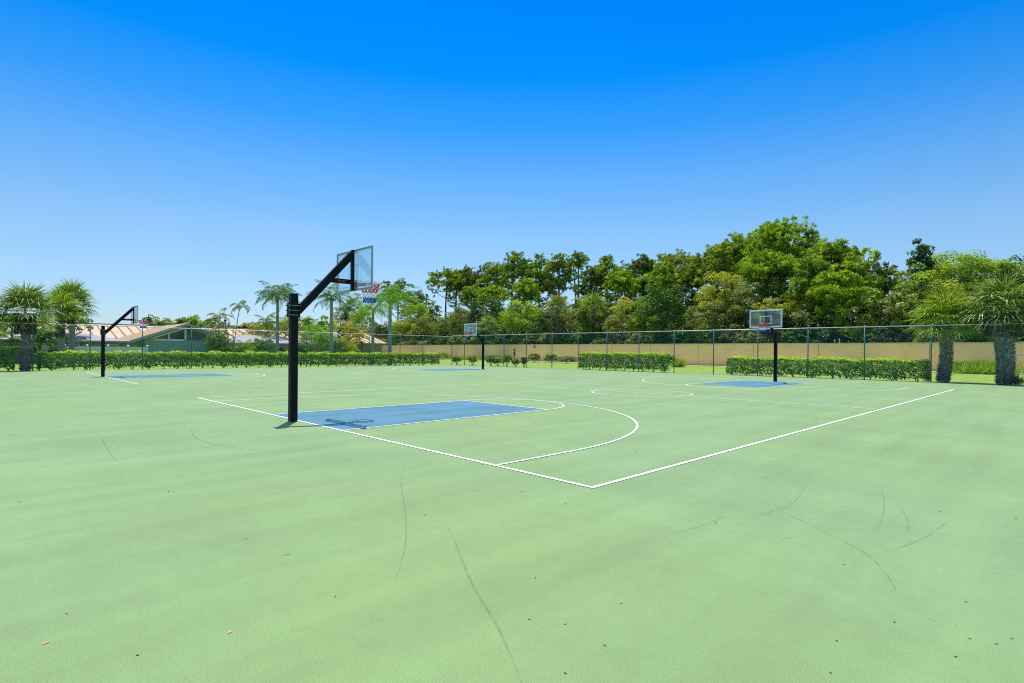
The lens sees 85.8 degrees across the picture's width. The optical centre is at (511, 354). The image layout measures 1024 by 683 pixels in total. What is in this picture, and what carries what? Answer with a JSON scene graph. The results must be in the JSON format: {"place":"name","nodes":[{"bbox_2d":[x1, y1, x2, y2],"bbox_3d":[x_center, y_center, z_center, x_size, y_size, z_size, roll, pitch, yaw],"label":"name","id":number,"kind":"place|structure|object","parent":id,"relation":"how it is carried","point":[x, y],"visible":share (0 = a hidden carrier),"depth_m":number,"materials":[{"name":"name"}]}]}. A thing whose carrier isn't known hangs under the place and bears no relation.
{"place":"outdoors","nodes":[
{"label":"outdoors","id":0,"kind":"place"},
{"bbox_2d":[117,323,226,361],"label":"gabled house","id":1,"kind":"structure","parent":0,"point":[185,346],"depth_m":68.37,"materials":[{"name":"paint"}]},
{"bbox_2d":[152,327,185,340],"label":"window","id":2,"kind":"structure","parent":1,"relation":"in","point":[176,335],"depth_m":67.93,"materials":[{"name":"clear glass"}]},
{"bbox_2d":[477,312,500,339],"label":"sabal palm","id":3,"kind":"object","parent":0,"point":[489,320],"visible":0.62,"depth_m":102.79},
{"bbox_2d":[0,365,1023,682],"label":"court","id":4,"kind":"object","parent":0,"point":[366,525],"visible":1,"depth_m":4.75,"materials":[{"name":"green"}]},
{"bbox_2d":[100,306,147,376],"bbox_3d":[-20.992,-0.714,29.922,1.777,3.815,1.702,0,0,-4],"label":"basketball hoop","id":5,"kind":"object","parent":4,"relation":"on","point":[104,332],"visible":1,"depth_m":29.39,"materials":[{"name":"black metal"}]},
{"bbox_2d":[285,245,379,421],"bbox_3d":[-3.962,-0.484,12.421,1.777,3.815,1.702,0,0,-4],"label":"basketball hoop","id":6,"kind":"object","parent":4,"relation":"on","point":[295,310],"visible":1,"depth_m":11.85,"materials":[{"name":"black metal"}]},
{"bbox_2d":[750,309,782,381],"bbox_3d":[13.570,-0.423,29.016,1.777,3.815,1.702,0,0,-4],"label":"basketball hoop","id":7,"kind":"object","parent":4,"relation":"on","point":[762,328],"visible":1,"depth_m":29.20,"materials":[{"name":"black metal"}]},
{"bbox_2d":[0,358,1023,385],"bbox_3d":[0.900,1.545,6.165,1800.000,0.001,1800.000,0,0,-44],"label":"lawn","id":8,"kind":"structure","parent":0,"point":[721,370],"depth_m":48.54,"materials":[{"name":"green plant"}]},
{"bbox_2d":[0,346,15,370],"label":"hedge","id":9,"kind":"object","parent":8,"relation":"on","point":[2,354],"visible":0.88,"depth_m":35.77,"materials":[{"name":"green plant"}]},
{"bbox_2d":[0,316,20,354],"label":"broadleaf tree","id":10,"kind":"object","parent":8,"relation":"on","point":[2,331],"visible":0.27,"depth_m":52.07,"materials":[{"name":"green plant"}]},
{"bbox_2d":[0,280,64,370],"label":"sabal palm","id":11,"kind":"object","parent":8,"relation":"on","point":[26,299],"visible":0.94,"depth_m":36.27,"materials":[{"name":"plant"}]},
{"bbox_2d":[34,328,68,364],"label":"broadleaf tree","id":12,"kind":"object","parent":8,"relation":"on","point":[41,335],"visible":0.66,"depth_m":50.42,"materials":[{"name":"green plant"}]},
{"bbox_2d":[34,284,88,366],"bbox_3d":[-36.745,-2.328,44.740,3.896,6.776,4.014,0,0,-44],"label":"sabal palm","id":13,"kind":"object","parent":8,"relation":"on","point":[64,300],"visible":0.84,"depth_m":44.66,"materials":[{"name":"plant"}]},
{"bbox_2d":[0,332,130,362],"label":"porch pavilion","id":14,"kind":"structure","parent":8,"relation":"on","point":[114,342],"depth_m":57.76,"materials":[{"name":"beige"}]},
{"bbox_2d":[44,278,101,364],"bbox_3d":[-37.515,-2.804,46.807,4.257,7.685,4.360,0,0,-28],"label":"sabal palm","id":15,"kind":"object","parent":8,"relation":"on","point":[78,292],"visible":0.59,"depth_m":46.77,"materials":[{"name":"plant"}]},
{"bbox_2d":[42,344,147,364],"bbox_3d":[-40.453,0.001,53.790,8.384,1.920,0.180,0,0,-44],"label":"vinyl fence","id":16,"kind":"object","parent":8,"relation":"on","point":[107,348],"visible":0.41,"depth_m":54.27,"materials":[{"name":"grey"}]},
{"bbox_2d":[0,322,387,358],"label":"long building","id":17,"kind":"structure","parent":8,"relation":"on","point":[120,332],"depth_m":86.26,"materials":[{"name":"beige metal"}]},
{"bbox_2d":[201,331,232,357],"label":"broadleaf tree","id":18,"kind":"object","parent":8,"relation":"on","point":[216,340],"visible":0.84,"depth_m":63.51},
{"bbox_2d":[203,308,234,360],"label":"slender palm","id":19,"kind":"object","parent":8,"relation":"on","point":[219,323],"visible":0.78,"depth_m":65.86,"materials":[{"name":"green plant"}]},
{"bbox_2d":[36,349,439,370],"bbox_3d":[-20.076,0.403,48.624,33.295,1.543,1.551,0,0,-44],"label":"hedge","id":20,"kind":"object","parent":8,"relation":"on","point":[181,356],"visible":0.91,"depth_m":44.34,"materials":[{"name":"green plant"}]},
{"bbox_2d":[249,335,275,362],"bbox_3d":[-28.739,-0.629,64.154,3.201,3.290,3.808,0,0,-44],"label":"palm bush","id":21,"kind":"object","parent":8,"relation":"on","point":[263,343],"visible":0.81,"depth_m":63.67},
{"bbox_2d":[218,335,315,361],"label":"porch pavilion","id":22,"kind":"structure","parent":8,"relation":"on","point":[282,343],"depth_m":70.92,"materials":[{"name":"beige"}]},
{"bbox_2d":[248,312,288,337],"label":"clumping palm","id":23,"kind":"object","parent":8,"relation":"on","point":[273,330],"visible":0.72,"depth_m":73.31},
{"bbox_2d":[254,281,301,361],"bbox_3d":[-25.424,-3.392,60.002,4.871,8.891,5.178,0,0,-44],"label":"queen palm","id":24,"kind":"object","parent":8,"relation":"on","point":[285,290],"visible":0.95,"depth_m":59.69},
{"bbox_2d":[298,319,333,356],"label":"clumping palm","id":25,"kind":"object","parent":8,"relation":"on","point":[315,328],"visible":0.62,"depth_m":73.68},
{"bbox_2d":[311,329,341,361],"bbox_3d":[-21.618,-0.917,64.471,3.598,3.967,4.629,0,0,-44],"label":"palm bush","id":26,"kind":"object","parent":8,"relation":"on","point":[326,336],"visible":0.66,"depth_m":63.79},
{"bbox_2d":[305,279,354,352],"bbox_3d":[-20.318,-3.600,61.977,5.142,9.372,5.184,0,0,-44],"label":"queen palm","id":27,"kind":"object","parent":8,"relation":"on","point":[330,297],"visible":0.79,"depth_m":61.83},
{"bbox_2d":[333,334,359,363],"bbox_3d":[-19.529,-0.620,64.054,3.460,3.413,3.916,0,0,-44],"label":"palm bush","id":28,"kind":"object","parent":8,"relation":"on","point":[345,345],"visible":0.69,"depth_m":63.61,"materials":[{"name":"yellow plant"}]},
{"bbox_2d":[334,317,374,359],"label":"clumping palm","id":29,"kind":"object","parent":8,"relation":"on","point":[347,325],"visible":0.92,"depth_m":73.70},
{"bbox_2d":[347,311,376,333],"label":"broadleaf tree","id":30,"kind":"object","parent":8,"relation":"on","point":[356,314],"visible":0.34,"depth_m":159.50,"materials":[{"name":"green plant"}]},
{"bbox_2d":[346,293,395,363],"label":"queen palm","id":31,"kind":"object","parent":8,"relation":"on","point":[381,311],"visible":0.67,"depth_m":61.86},
{"bbox_2d":[361,278,422,364],"bbox_3d":[-13.213,-3.507,60.008,7.006,9.323,6.738,0,0,-44],"label":"queen palm","id":32,"kind":"object","parent":8,"relation":"on","point":[391,300],"visible":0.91,"depth_m":59.82,"materials":[{"name":"plant"}]},
{"bbox_2d":[392,318,419,341],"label":"broadleaf tree","id":33,"kind":"object","parent":8,"relation":"on","point":[407,325],"visible":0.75,"depth_m":126.96,"materials":[{"name":"green plant"}]},
{"bbox_2d":[402,303,435,340],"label":"broadleaf tree","id":34,"kind":"object","parent":8,"relation":"on","point":[420,312],"visible":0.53,"depth_m":132.25,"materials":[{"name":"green plant"}]},
{"bbox_2d":[409,313,437,340],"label":"broadleaf tree","id":35,"kind":"object","parent":8,"relation":"on","point":[425,326],"visible":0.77,"depth_m":121.11,"materials":[{"name":"green plant"}]},
{"bbox_2d":[429,316,455,337],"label":"broadleaf tree","id":36,"kind":"object","parent":8,"relation":"on","point":[442,326],"visible":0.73,"depth_m":116.08,"materials":[{"name":"green plant"}]},
{"bbox_2d":[425,266,467,316],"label":"pine tree","id":37,"kind":"object","parent":8,"relation":"on","point":[446,272],"visible":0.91,"depth_m":153.43,"materials":[{"name":"green plant"}]},
{"bbox_2d":[443,270,469,310],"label":"pine tree","id":38,"kind":"object","parent":8,"relation":"on","point":[455,302],"visible":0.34,"depth_m":156.70,"materials":[{"name":"green plant"}]},
{"bbox_2d":[446,306,474,340],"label":"broadleaf tree","id":39,"kind":"object","parent":8,"relation":"on","point":[458,313],"visible":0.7,"depth_m":114.89,"materials":[{"name":"green plant"}]},
{"bbox_2d":[448,264,485,305],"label":"pine tree","id":40,"kind":"object","parent":8,"relation":"on","point":[467,272],"visible":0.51,"depth_m":155.15,"materials":[{"name":"green plant"}]},
{"bbox_2d":[457,282,491,320],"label":"pine tree","id":41,"kind":"object","parent":8,"relation":"on","point":[467,293],"visible":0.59,"depth_m":129.70,"materials":[{"name":"green plant"}]},
{"bbox_2d":[464,301,487,337],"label":"broadleaf tree","id":42,"kind":"object","parent":8,"relation":"on","point":[471,314],"visible":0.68,"depth_m":111.11,"materials":[{"name":"green plant"}]},
{"bbox_2d":[474,283,511,330],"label":"pine tree","id":43,"kind":"object","parent":8,"relation":"on","point":[496,291],"visible":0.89,"depth_m":122.01,"materials":[{"name":"green plant"}]},
{"bbox_2d":[481,296,505,338],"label":"broadleaf tree","id":44,"kind":"object","parent":8,"relation":"on","point":[494,304],"visible":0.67,"depth_m":110.73,"materials":[{"name":"green plant"}]},
{"bbox_2d":[475,261,515,332],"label":"pine tree","id":45,"kind":"object","parent":8,"relation":"on","point":[493,273],"visible":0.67,"depth_m":144.22,"materials":[{"name":"green plant"}]},
{"bbox_2d":[498,251,537,308],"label":"pine tree","id":46,"kind":"object","parent":8,"relation":"on","point":[514,269],"visible":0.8,"depth_m":133.56,"materials":[{"name":"green plant"}]},
{"bbox_2d":[498,299,543,336],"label":"broadleaf tree","id":47,"kind":"object","parent":8,"relation":"on","point":[506,315],"visible":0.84,"depth_m":97.75,"materials":[{"name":"green plant"}]},
{"bbox_2d":[508,277,542,332],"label":"tree","id":48,"kind":"object","parent":8,"relation":"on","point":[526,288],"visible":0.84,"depth_m":114.25,"materials":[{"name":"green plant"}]},
{"bbox_2d":[517,253,556,313],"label":"pine tree","id":49,"kind":"object","parent":8,"relation":"on","point":[537,268],"visible":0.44,"depth_m":130.60,"materials":[{"name":"green plant"}]},
{"bbox_2d":[527,314,553,335],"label":"broadleaf tree","id":50,"kind":"object","parent":8,"relation":"on","point":[541,321],"visible":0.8,"depth_m":93.56,"materials":[{"name":"green plant"}]},
{"bbox_2d":[537,301,569,334],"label":"broadleaf tree","id":51,"kind":"object","parent":8,"relation":"on","point":[553,319],"visible":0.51,"depth_m":96.39,"materials":[{"name":"green plant"}]},
{"bbox_2d":[538,253,577,320],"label":"tree","id":52,"kind":"object","parent":8,"relation":"on","point":[554,267],"visible":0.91,"depth_m":126.18,"materials":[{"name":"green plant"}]},
{"bbox_2d":[545,292,571,336],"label":"sabal palm","id":53,"kind":"object","parent":8,"relation":"on","point":[559,302],"visible":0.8,"depth_m":90.12,"materials":[{"name":"green plant"}]},
{"bbox_2d":[564,250,590,300],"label":"pine tree","id":54,"kind":"object","parent":8,"relation":"on","point":[578,256],"visible":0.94,"depth_m":127.47,"materials":[{"name":"plant"}]},
{"bbox_2d":[559,296,599,332],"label":"background tree","id":55,"kind":"object","parent":8,"relation":"on","point":[576,306],"visible":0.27,"depth_m":106.31,"materials":[{"name":"green plant"}]},
{"bbox_2d":[572,308,602,343],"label":"broadleaf tree","id":56,"kind":"object","parent":8,"relation":"on","point":[585,321],"visible":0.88,"depth_m":85.56,"materials":[{"name":"green plant"}]},
{"bbox_2d":[572,265,610,306],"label":"tree","id":57,"kind":"object","parent":8,"relation":"on","point":[584,286],"visible":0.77,"depth_m":115.13,"materials":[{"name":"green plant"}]},
{"bbox_2d":[578,290,609,338],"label":"sabal palm","id":58,"kind":"object","parent":8,"relation":"on","point":[595,300],"visible":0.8,"depth_m":85.98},
{"bbox_2d":[581,254,628,309],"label":"pine tree","id":59,"kind":"object","parent":8,"relation":"on","point":[607,264],"visible":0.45,"depth_m":116.07,"materials":[{"name":"plant"}]},
{"bbox_2d":[602,315,629,340],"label":"broadleaf tree","id":60,"kind":"object","parent":8,"relation":"on","point":[616,323],"visible":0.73,"depth_m":81.42,"materials":[{"name":"green plant"}]},
{"bbox_2d":[603,296,637,338],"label":"broadleaf tree","id":61,"kind":"object","parent":8,"relation":"on","point":[626,305],"visible":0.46,"depth_m":83.62,"materials":[{"name":"green plant"}]},
{"bbox_2d":[601,267,644,323],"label":"tree","id":62,"kind":"object","parent":8,"relation":"on","point":[621,281],"visible":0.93,"depth_m":104.41,"materials":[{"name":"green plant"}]},
{"bbox_2d":[578,351,670,372],"bbox_3d":[9.241,0.557,46.729,1.591,1.734,8.668,0,0,-44],"label":"hedge","id":63,"kind":"object","parent":8,"relation":"on","point":[654,363],"visible":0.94,"depth_m":46.03,"materials":[{"name":"green plant"}]},
{"bbox_2d":[625,253,658,333],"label":"tree","id":64,"kind":"object","parent":8,"relation":"on","point":[645,265],"visible":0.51,"depth_m":108.39,"materials":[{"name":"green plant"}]},
{"bbox_2d":[632,276,688,339],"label":"broadleaf tree","id":65,"kind":"object","parent":8,"relation":"on","point":[675,310],"visible":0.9,"depth_m":76.07,"materials":[{"name":"green plant"}]},
{"bbox_2d":[639,261,686,321],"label":"tree","id":66,"kind":"object","parent":8,"relation":"on","point":[665,274],"visible":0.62,"depth_m":93.51,"materials":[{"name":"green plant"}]},
{"bbox_2d":[653,248,697,304],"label":"pine tree","id":67,"kind":"object","parent":8,"relation":"on","point":[677,260],"visible":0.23,"depth_m":100.56,"materials":[{"name":"plant"}]},
{"bbox_2d":[666,328,695,343],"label":"understory bush","id":68,"kind":"object","parent":8,"relation":"on","point":[684,339],"visible":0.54,"depth_m":72.06,"materials":[{"name":"green plant"}]},
{"bbox_2d":[674,262,705,305],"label":"tree","id":69,"kind":"object","parent":8,"relation":"on","point":[681,273],"visible":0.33,"depth_m":95.28,"materials":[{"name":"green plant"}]},
{"bbox_2d":[382,342,1023,372],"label":"perimeter wall","id":70,"kind":"structure","parent":8,"relation":"on","point":[703,357],"depth_m":65.44,"materials":[{"name":"beige paint"}]},
{"bbox_2d":[684,302,723,338],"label":"broadleaf tree","id":71,"kind":"object","parent":8,"relation":"on","point":[708,312],"visible":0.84,"depth_m":71.23,"materials":[{"name":"green plant"}]},
{"bbox_2d":[676,244,745,319],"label":"tree","id":72,"kind":"object","parent":8,"relation":"on","point":[696,260],"visible":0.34,"depth_m":89.92,"materials":[{"name":"plant"}]},
{"bbox_2d":[694,326,727,343],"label":"understory bush","id":73,"kind":"object","parent":8,"relation":"on","point":[707,337],"visible":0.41,"depth_m":69.44,"materials":[{"name":"green plant"}]},
{"bbox_2d":[693,271,748,331],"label":"broadleaf tree","id":74,"kind":"object","parent":8,"relation":"on","point":[707,289],"visible":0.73,"depth_m":72.42,"materials":[{"name":"green plant"}]},
{"bbox_2d":[704,313,757,331],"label":"understory tree","id":75,"kind":"object","parent":8,"relation":"on","point":[740,323],"visible":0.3,"depth_m":78.29,"materials":[{"name":"green plant"}]},
{"bbox_2d":[692,231,784,319],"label":"broadleaf tree","id":76,"kind":"object","parent":8,"relation":"on","point":[728,250],"visible":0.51,"depth_m":83.02,"materials":[{"name":"green plant"}]},
{"bbox_2d":[726,282,767,332],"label":"broadleaf tree","id":77,"kind":"object","parent":8,"relation":"on","point":[747,293],"visible":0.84,"depth_m":69.41,"materials":[{"name":"green plant"}]},
{"bbox_2d":[733,328,768,342],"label":"understory bush","id":78,"kind":"object","parent":8,"relation":"on","point":[745,336],"visible":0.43,"depth_m":65.55,"materials":[{"name":"green plant"}]},
{"bbox_2d":[748,298,785,342],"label":"broadleaf tree","id":79,"kind":"object","parent":8,"relation":"on","point":[769,305],"visible":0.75,"depth_m":66.44,"materials":[{"name":"green plant"}]},
{"bbox_2d":[738,228,795,309],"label":"pine tree","id":80,"kind":"object","parent":8,"relation":"on","point":[750,241],"visible":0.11,"depth_m":81.66,"materials":[{"name":"plant"}]},
{"bbox_2d":[738,248,803,342],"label":"pine tree","id":81,"kind":"object","parent":8,"relation":"on","point":[759,269],"visible":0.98,"depth_m":71.89,"materials":[{"name":"plant"}]},
{"bbox_2d":[730,215,827,342],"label":"broadleaf tree","id":82,"kind":"object","parent":8,"relation":"on","point":[777,231],"visible":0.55,"depth_m":75.69,"materials":[{"name":"green plant"}]},
{"bbox_2d":[778,326,814,342],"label":"understory bush","id":83,"kind":"object","parent":8,"relation":"on","point":[793,339],"visible":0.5,"depth_m":62.12,"materials":[{"name":"green plant"}]},
{"bbox_2d":[790,306,815,342],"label":"broadleaf tree","id":84,"kind":"object","parent":8,"relation":"on","point":[798,316],"visible":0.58,"depth_m":62.84,"materials":[{"name":"green plant"}]},
{"bbox_2d":[779,252,835,329],"bbox_3d":[35.356,-5.281,65.376,5.874,13.788,6.454,0,0,-44],"label":"tree","id":85,"kind":"object","parent":8,"relation":"on","point":[800,280],"visible":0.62,"depth_m":64.92,"materials":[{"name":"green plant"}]},
{"bbox_2d":[725,355,929,381],"bbox_3d":[19.836,0.810,35.893,1.865,1.522,11.909,0,0,-44],"label":"hedge","id":86,"kind":"object","parent":8,"relation":"on","point":[850,366],"visible":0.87,"depth_m":34.77,"materials":[{"name":"green plant"}]},
{"bbox_2d":[813,314,854,342],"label":"broadleaf tree","id":87,"kind":"object","parent":8,"relation":"on","point":[839,321],"visible":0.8,"depth_m":60.53,"materials":[{"name":"green plant"}]},
{"bbox_2d":[789,237,885,339],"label":"broadleaf tree","id":88,"kind":"object","parent":8,"relation":"on","point":[836,251],"visible":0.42,"depth_m":67.25,"materials":[{"name":"plant"}]},
{"bbox_2d":[804,269,881,342],"bbox_3d":[36.807,-3.964,61.418,7.654,11.101,7.670,1,0,13],"label":"pine tree","id":89,"kind":"object","parent":8,"relation":"on","point":[829,292],"visible":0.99,"depth_m":60.55,"materials":[{"name":"plant"}]},
{"bbox_2d":[832,254,884,342],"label":"tree","id":90,"kind":"object","parent":8,"relation":"on","point":[864,274],"visible":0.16,"depth_m":65.04,"materials":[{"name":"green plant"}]},
{"bbox_2d":[839,306,877,342],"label":"broadleaf tree","id":91,"kind":"object","parent":8,"relation":"on","point":[852,314],"visible":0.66,"depth_m":58.34,"materials":[{"name":"green plant"}]},
{"bbox_2d":[834,304,908,340],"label":"understory tree","id":92,"kind":"object","parent":8,"relation":"on","point":[865,313],"visible":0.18,"depth_m":66.70,"materials":[{"name":"green plant"}]},
{"bbox_2d":[860,255,902,331],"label":"tree","id":93,"kind":"object","parent":8,"relation":"on","point":[885,288],"visible":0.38,"depth_m":72.96,"materials":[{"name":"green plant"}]},
{"bbox_2d":[857,288,909,330],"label":"broadleaf tree","id":94,"kind":"object","parent":8,"relation":"on","point":[875,320],"visible":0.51,"depth_m":58.16,"materials":[{"name":"green plant"}]},
{"bbox_2d":[865,324,909,342],"bbox_3d":[38.624,-0.776,56.837,4.301,4.765,4.697,0,0,-44],"label":"understory bush","id":95,"kind":"object","parent":8,"relation":"on","point":[890,337],"visible":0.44,"depth_m":55.90,"materials":[{"name":"green plant"}]},
{"bbox_2d":[876,289,921,341],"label":"broadleaf tree","id":96,"kind":"object","parent":8,"relation":"on","point":[908,305],"visible":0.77,"depth_m":55.99,"materials":[{"name":"green plant"}]},
{"bbox_2d":[893,262,943,326],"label":"broadleaf tree","id":97,"kind":"object","parent":8,"relation":"on","point":[925,277],"visible":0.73,"depth_m":58.55,"materials":[{"name":"green plant"}]},
{"bbox_2d":[905,238,936,319],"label":"broadleaf tree","id":98,"kind":"object","parent":8,"relation":"on","point":[922,251],"visible":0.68,"depth_m":60.58,"materials":[{"name":"green plant"}]},
{"bbox_2d":[920,279,970,332],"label":"broadleaf tree","id":99,"kind":"object","parent":8,"relation":"on","point":[952,288],"visible":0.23,"depth_m":54.82,"materials":[{"name":"green plant"}]},
{"bbox_2d":[902,284,988,382],"bbox_3d":[24.802,-1.173,31.704,4.282,5.656,4.129,0,0,-44],"label":"sabal palm","id":100,"kind":"object","parent":8,"relation":"on","point":[936,308],"visible":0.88,"depth_m":31.35,"materials":[{"name":"plant"}]},
{"bbox_2d":[916,249,1023,331],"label":"broadleaf tree","id":101,"kind":"object","parent":8,"relation":"on","point":[980,265],"visible":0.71,"depth_m":58.88,"materials":[{"name":"green plant"}]},
{"bbox_2d":[953,325,992,341],"bbox_3d":[43.445,-0.518,51.516,4.064,4.385,4.430,0,0,-44],"label":"understory bush","id":102,"kind":"object","parent":8,"relation":"on","point":[990,339],"visible":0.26,"depth_m":50.76,"materials":[{"name":"green plant"}]},
{"bbox_2d":[936,357,1023,373],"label":"hedge","id":103,"kind":"object","parent":8,"relation":"on","point":[981,365],"visible":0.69,"depth_m":45.93,"materials":[{"name":"green plant"}]},
{"bbox_2d":[949,268,1023,384],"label":"sabal palm","id":104,"kind":"object","parent":8,"relation":"on","point":[1010,295],"visible":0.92,"depth_m":29.14,"materials":[{"name":"plant"}]},
{"bbox_2d":[0,0,1023,342],"label":"sky","id":105,"kind":"structure","parent":0,"point":[171,159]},
{"label":"court edge","id":106,"kind":"structure","parent":0,"visible":0},
{"bbox_2d":[0,322,452,370],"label":"chain link fence","id":107,"kind":"object","parent":106,"relation":"on","point":[90,325],"visible":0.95,"depth_m":42.46,"materials":[{"name":"grey"}]},
{"bbox_2d":[452,322,1023,384],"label":"chain link fence","id":108,"kind":"object","parent":106,"relation":"on","point":[722,347],"visible":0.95,"depth_m":35.75,"materials":[{"name":"grey"}]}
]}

